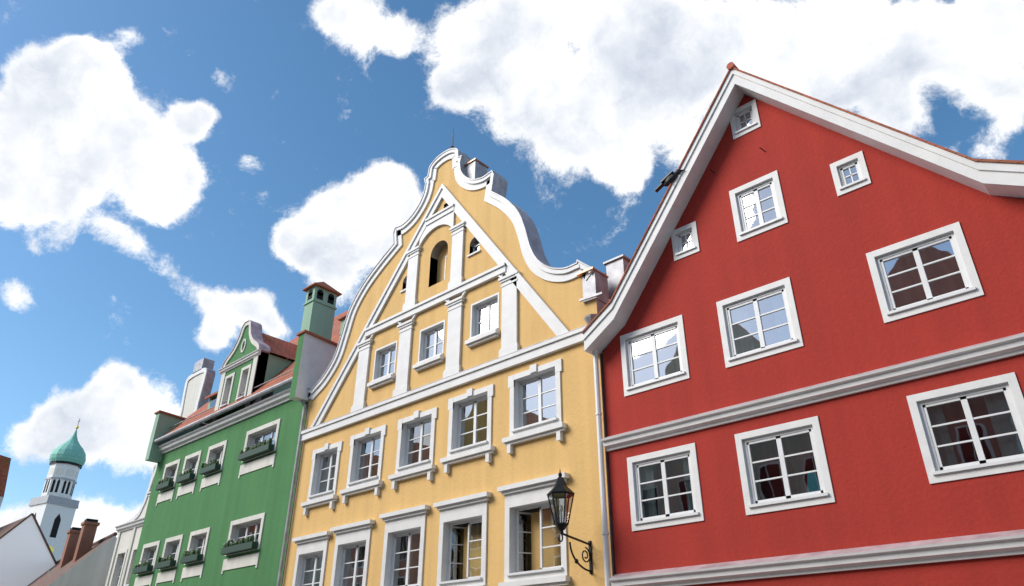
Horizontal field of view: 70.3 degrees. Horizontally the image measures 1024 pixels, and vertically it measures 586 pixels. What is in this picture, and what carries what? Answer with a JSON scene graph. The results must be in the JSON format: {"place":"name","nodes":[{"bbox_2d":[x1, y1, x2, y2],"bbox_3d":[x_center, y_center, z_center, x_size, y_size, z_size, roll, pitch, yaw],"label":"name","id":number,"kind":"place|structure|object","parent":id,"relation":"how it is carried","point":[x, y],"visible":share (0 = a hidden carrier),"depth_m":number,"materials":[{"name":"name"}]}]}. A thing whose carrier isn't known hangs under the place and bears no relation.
{"place":"outdoors","nodes":[
{"label":"outdoors","id":0,"kind":"place"},
{"bbox_2d":[27,419,85,560],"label":"church tower","id":1,"kind":"structure","parent":0,"point":[54,506],"depth_m":191.14,"materials":[{"name":"white paint"}]},
{"bbox_2d":[0,0,1023,542],"label":"sky","id":2,"kind":"structure","parent":0,"point":[175,175],"materials":[{"name":"blue"}]},
{"bbox_2d":[654,169,684,191],"bbox_3d":[3.406,-2.436,15.679,0.762,0.337,0.200,-24,-37,37],"label":"bird","id":3,"kind":"object","parent":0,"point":[668,178],"visible":1,"depth_m":15.62},
{"bbox_3d":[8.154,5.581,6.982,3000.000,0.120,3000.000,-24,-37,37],"label":"ground","id":4,"kind":"structure","parent":0,"visible":0},
{"bbox_2d":[0,455,10,506],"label":"building","id":5,"kind":"structure","parent":4,"relation":"on","point":[4,465],"depth_m":50.37,"materials":[{"name":"tile"}]},
{"bbox_2d":[0,513,56,585],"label":"house","id":6,"kind":"structure","parent":4,"relation":"on","point":[27,557],"depth_m":43.18,"materials":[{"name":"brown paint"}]},
{"bbox_2d":[27,518,116,585],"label":"old house roofs","id":7,"kind":"structure","parent":4,"relation":"on","point":[84,560],"depth_m":35.73,"materials":[{"name":"brown tile"}]},
{"bbox_2d":[105,358,214,585],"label":"white house","id":8,"kind":"structure","parent":4,"relation":"on","point":[198,385],"depth_m":33.68,"materials":[{"name":"beige paint"}]},
{"bbox_2d":[128,282,348,585],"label":"green house","id":9,"kind":"structure","parent":4,"relation":"on","point":[217,509],"depth_m":25.75,"materials":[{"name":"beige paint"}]},
{"bbox_2d":[277,129,615,585],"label":"yellow house","id":10,"kind":"structure","parent":4,"relation":"on","point":[447,434],"depth_m":18.80,"materials":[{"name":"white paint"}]},
{"bbox_2d":[547,471,592,573],"bbox_3d":[1.148,4.401,14.132,0.494,1.884,1.167,-24,-37,37],"label":"street lamp","id":11,"kind":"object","parent":10,"relation":"attached to","point":[560,489],"depth_m":14.03,"materials":[{"name":"metal"}]},
{"bbox_2d":[603,254,630,298],"bbox_3d":[2.657,-0.300,17.649,0.600,1.000,0.600,-24,-37,37],"label":"chimney","id":12,"kind":"object","parent":10,"relation":"on","point":[616,267],"visible":0.58,"depth_m":17.55,"materials":[{"name":"paint"}]},
{"bbox_2d":[582,62,1023,585],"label":"red house","id":13,"kind":"structure","parent":4,"relation":"on","point":[803,332],"depth_m":12.56,"materials":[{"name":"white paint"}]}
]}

